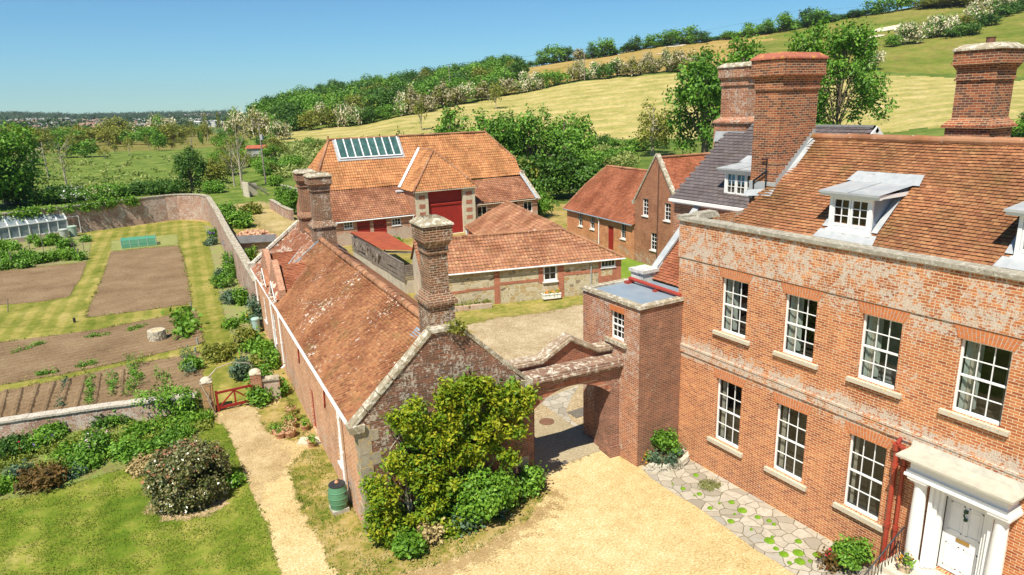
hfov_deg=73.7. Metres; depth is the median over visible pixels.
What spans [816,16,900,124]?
ash tree
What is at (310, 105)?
tree
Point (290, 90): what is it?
tree
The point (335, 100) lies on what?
tree
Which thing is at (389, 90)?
tree
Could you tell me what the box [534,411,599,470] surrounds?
cobbled threshold
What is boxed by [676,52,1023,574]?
brick house
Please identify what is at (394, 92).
tree
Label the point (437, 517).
bed plant
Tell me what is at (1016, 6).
shrub
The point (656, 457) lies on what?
bed plant
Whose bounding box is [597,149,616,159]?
shrub
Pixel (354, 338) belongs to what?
brick cottage
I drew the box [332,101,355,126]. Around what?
hawthorn tree
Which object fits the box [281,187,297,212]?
shrub
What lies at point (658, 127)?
grey green tree
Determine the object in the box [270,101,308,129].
tree
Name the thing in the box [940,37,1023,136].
chimney stack
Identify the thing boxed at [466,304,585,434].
courtyard gravel
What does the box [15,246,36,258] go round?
fruit bush
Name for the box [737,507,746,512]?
moss cushion
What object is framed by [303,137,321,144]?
shrub
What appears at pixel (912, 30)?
hawthorn tree
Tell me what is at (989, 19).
shrub
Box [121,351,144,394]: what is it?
potato row
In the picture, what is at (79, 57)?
sky
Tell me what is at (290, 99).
tree
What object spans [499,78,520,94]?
hawthorn tree
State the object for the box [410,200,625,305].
stone outbuilding
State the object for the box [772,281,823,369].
window
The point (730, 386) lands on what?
window
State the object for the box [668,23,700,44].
tree
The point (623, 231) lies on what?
window
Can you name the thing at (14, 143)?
dark tree
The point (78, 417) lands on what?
garden wall
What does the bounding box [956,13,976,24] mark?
tree
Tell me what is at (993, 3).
hawthorn tree
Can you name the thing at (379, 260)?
rusty roofed shed
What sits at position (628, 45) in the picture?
tree
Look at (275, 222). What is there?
farm track
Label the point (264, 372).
border plant
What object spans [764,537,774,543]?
moss cushion
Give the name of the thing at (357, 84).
tree
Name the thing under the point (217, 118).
thin tree
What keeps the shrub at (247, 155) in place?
on the ground at (920, 74)
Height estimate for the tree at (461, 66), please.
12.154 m
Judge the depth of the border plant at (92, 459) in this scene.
25.90 m
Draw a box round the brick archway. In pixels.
[500,332,623,465]
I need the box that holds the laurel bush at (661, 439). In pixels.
[650,427,681,455]
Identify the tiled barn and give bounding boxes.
[295,128,540,245]
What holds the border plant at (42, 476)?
on the flower border
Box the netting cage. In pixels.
[120,234,156,248]
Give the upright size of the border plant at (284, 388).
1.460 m
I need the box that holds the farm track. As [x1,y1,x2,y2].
[234,201,297,235]
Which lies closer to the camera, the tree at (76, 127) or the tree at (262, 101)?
the tree at (76, 127)
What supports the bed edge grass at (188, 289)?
on the garden grass at (19, 321)
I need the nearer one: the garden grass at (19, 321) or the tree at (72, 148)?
the garden grass at (19, 321)
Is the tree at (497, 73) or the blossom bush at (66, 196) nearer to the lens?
the blossom bush at (66, 196)
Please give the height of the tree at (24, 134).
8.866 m
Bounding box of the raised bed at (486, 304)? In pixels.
[455,298,494,311]
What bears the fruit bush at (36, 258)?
on the soil bed at (87, 246)
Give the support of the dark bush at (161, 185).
on the ground at (920, 74)
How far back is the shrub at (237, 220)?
78.36 m
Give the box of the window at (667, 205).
[663,203,670,222]
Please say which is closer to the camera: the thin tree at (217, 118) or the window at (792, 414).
the window at (792, 414)
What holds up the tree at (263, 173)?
on the ground at (920, 74)
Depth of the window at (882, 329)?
18.67 m
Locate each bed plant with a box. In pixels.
[380,523,414,553]
[387,526,428,562]
[417,508,448,522]
[417,517,448,548]
[439,501,456,521]
[440,513,472,541]
[449,464,518,531]
[449,503,485,537]
[487,460,522,516]
[492,500,512,519]
[512,460,548,502]
[642,450,651,462]
[647,449,665,467]
[662,448,680,469]
[675,443,686,456]
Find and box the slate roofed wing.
[668,61,883,234]
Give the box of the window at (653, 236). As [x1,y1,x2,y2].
[649,233,656,251]
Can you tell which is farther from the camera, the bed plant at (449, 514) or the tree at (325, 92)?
the tree at (325, 92)
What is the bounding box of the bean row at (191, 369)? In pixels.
[179,345,197,375]
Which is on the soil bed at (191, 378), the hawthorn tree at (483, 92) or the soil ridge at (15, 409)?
the soil ridge at (15, 409)
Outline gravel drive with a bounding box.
[218,400,874,574]
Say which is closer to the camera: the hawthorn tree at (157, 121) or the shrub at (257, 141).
the shrub at (257, 141)
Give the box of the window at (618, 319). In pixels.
[604,311,626,348]
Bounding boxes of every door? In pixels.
[311,390,316,427]
[357,221,369,231]
[373,219,386,232]
[428,189,462,232]
[609,226,613,249]
[938,497,984,574]
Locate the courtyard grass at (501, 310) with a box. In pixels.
[455,295,582,331]
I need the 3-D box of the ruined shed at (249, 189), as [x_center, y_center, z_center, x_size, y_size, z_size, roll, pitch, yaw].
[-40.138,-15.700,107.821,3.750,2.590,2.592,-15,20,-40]
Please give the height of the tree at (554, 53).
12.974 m
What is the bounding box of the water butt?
[328,479,349,515]
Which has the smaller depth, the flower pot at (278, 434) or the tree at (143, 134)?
the flower pot at (278, 434)
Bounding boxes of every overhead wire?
[259,66,443,122]
[456,13,786,63]
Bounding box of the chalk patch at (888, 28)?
[875,24,906,31]
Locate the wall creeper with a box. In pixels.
[0,194,142,221]
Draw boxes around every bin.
[58,228,68,237]
[67,225,77,236]
[251,317,259,332]
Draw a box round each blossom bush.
[40,181,90,203]
[70,181,131,200]
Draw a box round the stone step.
[297,436,320,444]
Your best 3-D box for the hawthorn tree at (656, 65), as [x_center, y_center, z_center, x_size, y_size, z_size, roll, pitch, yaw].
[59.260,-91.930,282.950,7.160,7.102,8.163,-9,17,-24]
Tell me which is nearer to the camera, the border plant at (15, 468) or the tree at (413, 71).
the border plant at (15, 468)
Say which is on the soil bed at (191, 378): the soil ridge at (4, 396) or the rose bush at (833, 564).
the soil ridge at (4, 396)
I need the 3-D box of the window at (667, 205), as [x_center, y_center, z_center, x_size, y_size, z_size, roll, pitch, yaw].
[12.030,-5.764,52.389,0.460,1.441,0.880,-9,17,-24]
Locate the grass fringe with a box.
[0,399,545,574]
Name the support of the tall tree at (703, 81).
on the ground at (920, 74)
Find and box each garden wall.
[0,193,209,232]
[0,392,199,440]
[206,196,261,324]
[261,374,281,399]
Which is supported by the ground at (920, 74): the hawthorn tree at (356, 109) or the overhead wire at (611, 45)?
the hawthorn tree at (356, 109)
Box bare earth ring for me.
[142,481,236,521]
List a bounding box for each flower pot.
[267,422,279,434]
[272,423,286,438]
[279,420,298,437]
[281,399,297,413]
[281,414,297,426]
[285,408,298,417]
[299,418,310,431]
[302,432,318,447]
[895,549,917,573]
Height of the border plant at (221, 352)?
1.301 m
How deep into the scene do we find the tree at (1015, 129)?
120.33 m
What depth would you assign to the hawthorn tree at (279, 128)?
208.92 m
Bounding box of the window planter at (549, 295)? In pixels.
[541,288,561,300]
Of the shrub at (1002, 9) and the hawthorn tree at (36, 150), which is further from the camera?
the shrub at (1002, 9)
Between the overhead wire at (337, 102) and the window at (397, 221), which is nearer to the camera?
the window at (397, 221)
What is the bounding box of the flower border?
[0,420,211,499]
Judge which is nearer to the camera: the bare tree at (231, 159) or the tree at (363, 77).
the bare tree at (231, 159)
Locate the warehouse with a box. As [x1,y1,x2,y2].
[207,120,216,126]
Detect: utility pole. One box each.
[41,142,48,176]
[252,122,266,183]
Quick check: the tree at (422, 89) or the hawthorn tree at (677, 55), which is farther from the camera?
the hawthorn tree at (677, 55)
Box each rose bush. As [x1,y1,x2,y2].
[815,546,842,573]
[828,531,876,571]
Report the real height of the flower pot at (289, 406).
0.686 m
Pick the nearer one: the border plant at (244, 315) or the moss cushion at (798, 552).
the moss cushion at (798, 552)
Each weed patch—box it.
[9,340,50,353]
[34,366,58,375]
[74,358,98,367]
[84,331,111,337]
[123,323,148,331]
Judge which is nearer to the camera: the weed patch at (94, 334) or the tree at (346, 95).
the weed patch at (94, 334)
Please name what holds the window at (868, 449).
in the brick house
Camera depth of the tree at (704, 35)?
412.91 m
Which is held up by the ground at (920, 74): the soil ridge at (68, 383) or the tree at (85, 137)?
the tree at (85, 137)
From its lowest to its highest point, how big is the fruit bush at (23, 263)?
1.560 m
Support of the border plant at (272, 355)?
on the soil bed at (217, 252)
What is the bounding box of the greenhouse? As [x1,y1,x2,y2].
[0,213,81,242]
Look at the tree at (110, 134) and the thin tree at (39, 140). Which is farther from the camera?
the tree at (110, 134)
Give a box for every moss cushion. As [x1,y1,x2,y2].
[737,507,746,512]
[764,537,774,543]
[779,551,788,556]
[792,549,803,556]
[794,558,805,564]
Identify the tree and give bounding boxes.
[0,120,57,205]
[0,154,20,185]
[10,127,41,142]
[16,146,42,164]
[24,128,44,144]
[37,129,57,149]
[38,131,77,185]
[43,135,81,156]
[44,126,86,142]
[45,129,66,145]
[59,133,84,141]
[67,123,94,138]
[70,138,100,157]
[76,132,89,142]
[84,129,100,140]
[89,123,102,142]
[95,126,130,144]
[96,115,132,138]
[96,126,121,146]
[96,147,108,158]
[110,144,117,150]
[115,128,137,143]
[122,136,132,154]
[128,122,145,130]
[131,126,153,141]
[135,125,162,144]
[141,122,167,132]
[142,135,152,149]
[144,113,177,127]
[146,128,168,150]
[156,123,188,141]
[158,128,173,139]
[167,139,176,147]
[171,143,209,192]
[176,136,184,143]
[182,125,198,136]
[189,119,194,140]
[195,121,215,138]
[199,130,203,145]
[201,109,209,143]
[206,133,223,146]
[206,149,230,156]
[206,154,220,162]
[213,137,250,185]
[213,146,228,152]
[216,111,220,129]
[216,119,256,188]
[216,135,228,146]
[220,106,245,135]
[221,141,243,152]
[225,134,243,144]
[229,136,246,147]
[241,102,272,138]
[244,103,265,118]
[246,102,271,117]
[248,98,268,115]
[252,105,268,114]
[255,110,268,121]
[257,168,272,174]
[258,143,282,157]
[259,164,270,173]
[263,136,284,144]
[265,119,293,138]
[266,162,277,171]
[268,99,297,116]
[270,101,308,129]
[273,93,289,99]
[280,88,294,95]
[282,93,300,107]
[289,90,314,98]
[293,85,305,93]
[294,94,328,109]
[295,108,322,130]
[298,87,315,96]
[300,93,316,103]
[303,92,323,102]
[303,103,321,125]
[308,87,324,94]
[310,84,330,92]
[313,104,342,127]
[314,99,328,124]
[317,89,344,101]
[320,84,339,96]
[321,91,345,107]
[322,84,338,95]
[323,94,354,121]
[330,79,343,85]
[332,82,346,89]
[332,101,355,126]
[335,85,359,94]
[338,91,376,109]
[344,89,368,99]
[345,87,364,96]
[349,80,364,87]
[349,103,364,124]
[357,73,372,82]
[358,79,380,88]
[362,85,380,97]
[362,88,395,117]
[369,75,383,86]
[372,85,390,95]
[374,88,394,101]
[374,103,394,119]
[381,73,398,86]
[388,86,410,110]
[389,78,409,91]
[393,90,409,116]
[394,76,411,83]
[394,79,415,90]
[401,70,425,82]
[401,82,420,114]
[403,69,417,74]
[413,97,427,129]
[414,81,431,100]
[418,67,434,76]
[418,94,438,111]
[423,77,440,94]
[424,74,445,83]
[428,78,455,107]
[430,105,472,132]
[432,70,452,82]
[435,67,445,75]
[437,65,451,73]
[443,80,461,96]
[448,87,466,104]
[449,63,472,73]
[449,125,492,179]
[450,70,472,85]
[452,76,467,84]
[455,81,475,102]
[464,63,474,70]
[465,64,489,79]
[465,104,528,157]
[468,73,492,90]
[470,76,493,100]
[481,57,492,69]
[484,70,506,82]
[486,57,499,69]
[486,67,517,79]
[488,77,503,108]
[492,60,505,71]
[494,101,572,168]
[498,54,511,66]
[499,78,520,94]
[503,54,514,65]
[504,60,526,81]
[510,55,524,63]
[510,58,532,72]
[512,68,531,92]
[512,149,574,193]
[514,155,542,190]
[526,70,545,89]
[527,109,603,190]
[534,49,551,65]
[538,68,555,87]
[542,44,572,63]
[544,145,601,198]
[546,70,571,84]
[558,45,573,61]
[564,56,582,82]
[571,48,585,59]
[576,58,590,79]
[583,61,602,79]
[585,45,599,58]
[587,37,615,57]
[603,45,619,55]
[604,137,622,146]
[606,56,628,75]
[618,51,641,75]
[621,138,642,150]
[622,42,636,51]
[626,33,641,50]
[629,97,674,155]
[638,50,653,74]
[642,33,659,47]
[647,56,664,73]
[653,29,682,46]
[661,46,671,70]
[662,43,735,153]
[662,47,686,71]
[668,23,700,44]
[675,47,699,70]
[692,29,712,42]
[716,30,737,38]
[723,27,767,62]
[742,22,769,36]
[759,18,777,34]
[773,11,798,31]
[784,10,833,69]
[785,18,803,29]
[794,6,826,26]
[802,7,834,24]
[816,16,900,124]
[828,13,839,20]
[846,8,862,17]
[860,0,898,13]
[862,48,886,69]
[880,33,902,46]
[888,0,913,10]
[893,20,927,44]
[902,0,920,8]
[903,0,963,7]
[919,0,965,6]
[921,15,941,38]
[923,13,962,37]
[944,0,983,4]
[949,13,961,25]
[955,0,983,4]
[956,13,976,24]
[962,0,989,21]
[970,0,993,18]
[982,0,1001,11]
[997,0,1012,5]
[1011,119,1023,137]
[1016,111,1023,136]
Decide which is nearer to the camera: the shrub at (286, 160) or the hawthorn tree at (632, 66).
the shrub at (286, 160)
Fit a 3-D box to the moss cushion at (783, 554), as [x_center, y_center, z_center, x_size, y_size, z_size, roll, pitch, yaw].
[7.959,7.786,20.003,0.272,0.060,0.274,-3,15,-4]
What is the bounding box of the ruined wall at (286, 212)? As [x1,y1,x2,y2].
[269,199,293,220]
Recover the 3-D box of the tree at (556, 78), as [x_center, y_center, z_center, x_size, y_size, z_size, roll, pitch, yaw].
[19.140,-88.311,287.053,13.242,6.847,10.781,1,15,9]
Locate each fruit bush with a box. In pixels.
[0,238,10,249]
[0,249,11,259]
[0,258,17,270]
[4,250,25,262]
[8,238,21,250]
[12,255,35,269]
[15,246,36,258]
[23,251,49,264]
[24,232,41,243]
[33,234,55,246]
[35,248,59,262]
[44,231,64,242]
[51,247,67,259]
[53,238,71,248]
[56,245,78,260]
[62,237,76,246]
[71,247,89,260]
[77,234,92,242]
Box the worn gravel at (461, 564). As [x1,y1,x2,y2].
[399,485,566,574]
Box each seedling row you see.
[53,375,70,406]
[82,372,96,404]
[103,369,120,395]
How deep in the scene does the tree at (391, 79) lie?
342.94 m
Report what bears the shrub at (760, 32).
on the ground at (920, 74)
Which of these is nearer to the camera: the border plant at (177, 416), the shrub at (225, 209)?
the border plant at (177, 416)
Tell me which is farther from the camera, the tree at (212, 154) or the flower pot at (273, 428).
the tree at (212, 154)
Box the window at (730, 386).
[707,367,746,457]
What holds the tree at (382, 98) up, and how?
on the ground at (920, 74)
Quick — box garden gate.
[214,384,251,411]
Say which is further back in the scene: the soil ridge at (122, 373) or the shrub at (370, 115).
the shrub at (370, 115)
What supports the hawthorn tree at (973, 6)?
on the ground at (920, 74)
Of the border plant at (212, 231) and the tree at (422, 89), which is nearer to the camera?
the border plant at (212, 231)
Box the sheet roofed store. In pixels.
[221,234,275,253]
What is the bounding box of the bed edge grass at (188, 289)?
[3,244,205,386]
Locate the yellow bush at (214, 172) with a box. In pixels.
[201,157,229,180]
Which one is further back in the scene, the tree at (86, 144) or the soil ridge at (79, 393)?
the tree at (86, 144)
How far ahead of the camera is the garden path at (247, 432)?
27.26 m
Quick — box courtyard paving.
[541,384,582,427]
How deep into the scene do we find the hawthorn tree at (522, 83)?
279.44 m
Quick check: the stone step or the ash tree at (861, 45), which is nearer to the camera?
the stone step
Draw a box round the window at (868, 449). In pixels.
[832,420,894,532]
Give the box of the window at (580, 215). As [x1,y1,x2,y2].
[578,214,582,227]
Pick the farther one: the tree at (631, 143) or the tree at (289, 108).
the tree at (289, 108)
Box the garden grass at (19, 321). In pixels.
[0,220,270,410]
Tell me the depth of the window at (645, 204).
55.05 m
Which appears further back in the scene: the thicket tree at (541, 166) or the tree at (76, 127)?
the tree at (76, 127)
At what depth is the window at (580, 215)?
64.43 m
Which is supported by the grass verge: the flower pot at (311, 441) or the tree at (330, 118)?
the flower pot at (311, 441)
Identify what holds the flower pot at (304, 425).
on the grass patch at (273, 413)
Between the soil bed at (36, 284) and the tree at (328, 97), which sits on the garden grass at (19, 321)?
the soil bed at (36, 284)
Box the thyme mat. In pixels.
[697,476,722,491]
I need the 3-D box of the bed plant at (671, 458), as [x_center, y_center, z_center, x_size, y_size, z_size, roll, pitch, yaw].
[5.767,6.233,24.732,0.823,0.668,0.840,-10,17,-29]
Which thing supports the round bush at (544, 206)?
on the ground at (920, 74)
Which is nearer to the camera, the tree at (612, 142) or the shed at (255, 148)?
the tree at (612, 142)
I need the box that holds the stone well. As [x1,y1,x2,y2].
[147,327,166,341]
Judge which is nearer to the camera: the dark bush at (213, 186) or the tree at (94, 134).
the dark bush at (213, 186)
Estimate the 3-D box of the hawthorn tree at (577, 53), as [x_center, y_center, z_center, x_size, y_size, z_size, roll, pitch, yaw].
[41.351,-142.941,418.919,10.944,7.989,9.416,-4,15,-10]
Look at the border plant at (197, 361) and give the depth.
35.61 m
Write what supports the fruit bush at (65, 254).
on the soil bed at (87, 246)
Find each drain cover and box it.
[539,418,553,424]
[567,407,582,417]
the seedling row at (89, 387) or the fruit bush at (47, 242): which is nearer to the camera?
the seedling row at (89, 387)
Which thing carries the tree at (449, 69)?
on the ground at (920, 74)
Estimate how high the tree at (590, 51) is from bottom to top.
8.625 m
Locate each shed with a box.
[242,180,268,196]
[245,145,266,156]
[351,232,414,293]
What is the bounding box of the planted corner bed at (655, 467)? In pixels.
[643,449,689,471]
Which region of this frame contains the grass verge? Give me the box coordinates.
[285,448,555,574]
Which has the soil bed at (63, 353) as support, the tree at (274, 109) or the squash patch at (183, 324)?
the squash patch at (183, 324)
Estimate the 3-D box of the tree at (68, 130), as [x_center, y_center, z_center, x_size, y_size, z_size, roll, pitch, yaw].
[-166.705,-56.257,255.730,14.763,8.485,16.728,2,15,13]
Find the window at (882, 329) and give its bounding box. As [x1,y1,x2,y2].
[846,300,910,398]
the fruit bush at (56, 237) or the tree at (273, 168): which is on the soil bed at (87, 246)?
the fruit bush at (56, 237)
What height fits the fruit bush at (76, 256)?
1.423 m
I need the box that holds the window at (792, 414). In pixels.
[764,391,813,491]
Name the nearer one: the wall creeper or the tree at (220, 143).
the wall creeper
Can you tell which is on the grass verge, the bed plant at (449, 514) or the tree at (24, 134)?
the bed plant at (449, 514)
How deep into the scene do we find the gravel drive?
21.22 m
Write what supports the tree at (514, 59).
on the ground at (920, 74)
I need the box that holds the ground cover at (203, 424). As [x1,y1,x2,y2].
[0,409,215,494]
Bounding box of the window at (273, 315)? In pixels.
[273,315,277,345]
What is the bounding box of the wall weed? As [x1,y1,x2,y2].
[445,317,469,335]
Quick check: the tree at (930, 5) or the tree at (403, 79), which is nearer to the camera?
the tree at (403, 79)
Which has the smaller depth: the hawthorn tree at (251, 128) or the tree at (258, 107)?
the hawthorn tree at (251, 128)
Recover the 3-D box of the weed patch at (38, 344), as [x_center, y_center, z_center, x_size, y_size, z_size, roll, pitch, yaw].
[-28.201,3.470,39.917,0.648,0.615,2.318,5,17,24]
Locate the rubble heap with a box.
[234,228,277,238]
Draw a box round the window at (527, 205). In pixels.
[523,201,532,211]
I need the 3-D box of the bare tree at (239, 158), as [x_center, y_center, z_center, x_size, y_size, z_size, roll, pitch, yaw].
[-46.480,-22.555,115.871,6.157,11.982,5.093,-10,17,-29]
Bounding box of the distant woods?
[0,107,240,132]
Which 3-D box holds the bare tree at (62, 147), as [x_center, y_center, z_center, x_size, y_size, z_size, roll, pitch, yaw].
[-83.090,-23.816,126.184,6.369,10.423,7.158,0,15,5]
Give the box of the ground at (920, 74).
[0,4,1023,574]
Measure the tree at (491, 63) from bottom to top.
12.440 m
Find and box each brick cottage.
[247,168,532,534]
[563,152,710,265]
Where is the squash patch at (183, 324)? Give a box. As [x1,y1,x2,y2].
[161,306,205,338]
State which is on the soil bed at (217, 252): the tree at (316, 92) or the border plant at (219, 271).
the border plant at (219, 271)
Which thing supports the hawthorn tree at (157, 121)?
on the ground at (920, 74)
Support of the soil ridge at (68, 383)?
on the soil bed at (191, 378)
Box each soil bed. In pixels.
[0,262,86,304]
[0,309,203,384]
[0,353,203,416]
[1,235,91,269]
[85,246,192,317]
[110,234,178,250]
[204,225,272,373]
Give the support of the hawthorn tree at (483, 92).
on the ground at (920, 74)
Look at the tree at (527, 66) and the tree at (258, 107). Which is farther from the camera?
the tree at (527, 66)
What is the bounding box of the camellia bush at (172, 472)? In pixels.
[139,434,237,516]
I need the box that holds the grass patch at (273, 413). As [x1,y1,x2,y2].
[256,400,312,441]
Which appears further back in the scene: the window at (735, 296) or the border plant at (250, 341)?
the border plant at (250, 341)
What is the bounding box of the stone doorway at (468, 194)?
[415,188,475,233]
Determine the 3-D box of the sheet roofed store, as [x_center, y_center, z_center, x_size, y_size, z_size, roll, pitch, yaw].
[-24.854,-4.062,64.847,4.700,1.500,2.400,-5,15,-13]
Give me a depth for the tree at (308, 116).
238.01 m
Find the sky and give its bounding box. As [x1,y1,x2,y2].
[0,0,921,114]
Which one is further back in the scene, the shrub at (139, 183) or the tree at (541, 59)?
the tree at (541, 59)
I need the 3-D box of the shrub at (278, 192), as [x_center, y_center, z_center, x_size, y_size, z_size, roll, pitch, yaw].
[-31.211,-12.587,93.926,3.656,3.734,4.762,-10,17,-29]
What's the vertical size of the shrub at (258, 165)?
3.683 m
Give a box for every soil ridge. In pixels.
[0,389,8,417]
[10,387,23,415]
[24,383,40,413]
[41,381,56,410]
[57,378,71,408]
[72,375,87,406]
[91,372,102,403]
[117,368,125,396]
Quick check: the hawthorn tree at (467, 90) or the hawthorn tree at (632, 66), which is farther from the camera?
the hawthorn tree at (632, 66)
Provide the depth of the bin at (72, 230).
76.25 m
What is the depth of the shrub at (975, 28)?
288.19 m
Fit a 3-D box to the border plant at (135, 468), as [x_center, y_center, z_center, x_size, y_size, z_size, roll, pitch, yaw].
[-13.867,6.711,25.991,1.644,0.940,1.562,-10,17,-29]
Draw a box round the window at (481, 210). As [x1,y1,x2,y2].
[477,206,486,217]
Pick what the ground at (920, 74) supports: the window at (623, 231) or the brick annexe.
the brick annexe
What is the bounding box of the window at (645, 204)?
[641,198,648,217]
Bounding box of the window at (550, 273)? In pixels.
[543,266,558,282]
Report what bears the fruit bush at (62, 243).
on the soil bed at (87, 246)
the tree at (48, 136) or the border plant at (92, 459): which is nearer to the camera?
the border plant at (92, 459)
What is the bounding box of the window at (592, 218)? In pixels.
[589,216,594,230]
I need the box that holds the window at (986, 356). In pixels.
[938,323,1023,436]
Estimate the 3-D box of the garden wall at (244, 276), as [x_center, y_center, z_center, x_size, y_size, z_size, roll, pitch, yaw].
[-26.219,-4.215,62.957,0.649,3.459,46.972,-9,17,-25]
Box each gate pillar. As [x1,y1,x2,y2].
[200,376,215,412]
[249,368,261,389]
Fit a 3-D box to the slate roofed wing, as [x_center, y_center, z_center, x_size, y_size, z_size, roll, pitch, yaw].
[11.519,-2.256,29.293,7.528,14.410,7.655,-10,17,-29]
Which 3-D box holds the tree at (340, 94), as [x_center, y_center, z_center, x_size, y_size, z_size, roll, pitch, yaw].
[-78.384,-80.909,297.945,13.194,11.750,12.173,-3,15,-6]
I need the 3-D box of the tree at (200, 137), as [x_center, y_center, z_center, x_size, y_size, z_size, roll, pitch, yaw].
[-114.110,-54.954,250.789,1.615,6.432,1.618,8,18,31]
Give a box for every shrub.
[98,185,131,198]
[123,179,153,194]
[123,182,148,195]
[140,180,173,194]
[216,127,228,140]
[217,200,240,218]
[218,151,245,175]
[224,207,254,228]
[234,151,259,167]
[238,201,264,214]
[249,154,278,172]
[253,137,267,144]
[266,173,283,186]
[267,143,288,156]
[270,155,280,165]
[273,182,293,203]
[277,152,308,166]
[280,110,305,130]
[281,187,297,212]
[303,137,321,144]
[357,105,378,122]
[358,366,542,548]
[486,75,502,96]
[527,61,536,66]
[585,149,606,163]
[586,133,604,148]
[595,61,615,79]
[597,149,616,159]
[600,133,615,144]
[603,147,623,156]
[619,144,637,154]
[632,138,649,150]
[654,137,672,148]
[751,30,764,34]
[940,22,972,37]
[955,21,986,33]
[972,12,1003,25]
[988,2,1019,15]
[998,1,1023,14]
[1014,0,1023,10]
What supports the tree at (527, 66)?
on the ground at (920, 74)
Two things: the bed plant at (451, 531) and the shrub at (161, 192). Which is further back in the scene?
the shrub at (161, 192)
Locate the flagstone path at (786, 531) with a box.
[641,459,877,574]
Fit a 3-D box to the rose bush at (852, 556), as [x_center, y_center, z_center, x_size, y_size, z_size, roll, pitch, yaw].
[9.569,7.453,19.267,1.400,1.123,1.143,-10,17,-29]
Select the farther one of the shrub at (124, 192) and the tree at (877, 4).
the tree at (877, 4)
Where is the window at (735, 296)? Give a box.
[712,266,753,345]
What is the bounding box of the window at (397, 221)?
[392,218,400,225]
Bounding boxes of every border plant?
[0,430,37,459]
[0,458,32,478]
[0,470,19,493]
[10,456,71,494]
[13,429,53,454]
[28,420,72,442]
[45,440,79,460]
[58,460,87,480]
[59,449,106,478]
[68,424,114,456]
[87,412,118,430]
[97,409,135,426]
[99,435,136,459]
[107,435,160,463]
[117,419,158,440]
[124,449,155,478]
[130,378,201,419]
[150,420,201,450]
[151,405,209,433]
[164,387,202,414]
[177,352,204,370]
[185,408,217,424]
[199,339,235,364]
[202,235,217,245]
[206,227,217,236]
[208,270,237,288]
[213,267,225,277]
[215,288,236,304]
[219,250,228,262]
[220,250,235,277]
[220,314,240,330]
[221,259,235,276]
[222,469,249,492]
[227,355,254,380]
[228,324,259,355]
[230,286,248,305]
[237,311,251,322]
[238,325,268,355]
[242,384,272,408]
[243,245,259,260]
[243,293,262,324]
[243,361,275,388]
[249,338,274,352]
[249,347,269,368]
[252,344,282,369]
[269,372,292,397]
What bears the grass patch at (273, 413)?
on the garden path at (247, 432)
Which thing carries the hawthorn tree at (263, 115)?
on the ground at (920, 74)
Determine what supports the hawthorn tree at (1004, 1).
on the ground at (920, 74)
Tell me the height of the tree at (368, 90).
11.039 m
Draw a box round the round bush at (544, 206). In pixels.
[516,187,559,216]
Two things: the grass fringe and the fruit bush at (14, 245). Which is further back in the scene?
the fruit bush at (14, 245)
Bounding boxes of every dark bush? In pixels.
[0,179,40,204]
[18,184,66,205]
[141,176,193,194]
[200,178,231,193]
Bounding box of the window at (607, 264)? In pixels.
[601,260,615,268]
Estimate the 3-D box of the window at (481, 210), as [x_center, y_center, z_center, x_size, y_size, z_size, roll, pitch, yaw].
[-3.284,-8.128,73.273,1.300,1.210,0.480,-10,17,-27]
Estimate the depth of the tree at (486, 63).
365.99 m
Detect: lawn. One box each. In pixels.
[0,423,282,574]
[616,254,650,278]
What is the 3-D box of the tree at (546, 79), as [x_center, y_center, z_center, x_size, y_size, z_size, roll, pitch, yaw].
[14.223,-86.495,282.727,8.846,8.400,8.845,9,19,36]
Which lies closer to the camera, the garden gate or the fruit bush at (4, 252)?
the garden gate
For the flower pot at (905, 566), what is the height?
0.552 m
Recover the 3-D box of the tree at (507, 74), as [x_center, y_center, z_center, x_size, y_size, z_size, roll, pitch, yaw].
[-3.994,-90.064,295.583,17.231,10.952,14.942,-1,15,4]
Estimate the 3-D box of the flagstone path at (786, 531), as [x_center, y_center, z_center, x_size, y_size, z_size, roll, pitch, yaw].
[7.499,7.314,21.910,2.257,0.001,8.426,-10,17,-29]
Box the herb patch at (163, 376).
[153,364,170,384]
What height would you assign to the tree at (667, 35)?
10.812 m
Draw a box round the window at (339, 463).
[338,435,341,469]
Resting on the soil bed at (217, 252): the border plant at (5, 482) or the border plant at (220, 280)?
the border plant at (220, 280)
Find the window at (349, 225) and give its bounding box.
[344,222,353,229]
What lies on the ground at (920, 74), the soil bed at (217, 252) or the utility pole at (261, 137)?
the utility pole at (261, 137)
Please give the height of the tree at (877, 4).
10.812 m
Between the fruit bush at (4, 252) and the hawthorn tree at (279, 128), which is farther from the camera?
the hawthorn tree at (279, 128)
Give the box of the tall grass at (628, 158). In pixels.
[33,137,640,193]
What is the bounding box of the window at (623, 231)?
[620,224,625,240]
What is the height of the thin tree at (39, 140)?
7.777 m
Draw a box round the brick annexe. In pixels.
[580,206,699,466]
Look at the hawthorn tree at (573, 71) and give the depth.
286.17 m
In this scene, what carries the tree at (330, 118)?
on the ground at (920, 74)
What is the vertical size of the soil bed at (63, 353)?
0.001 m

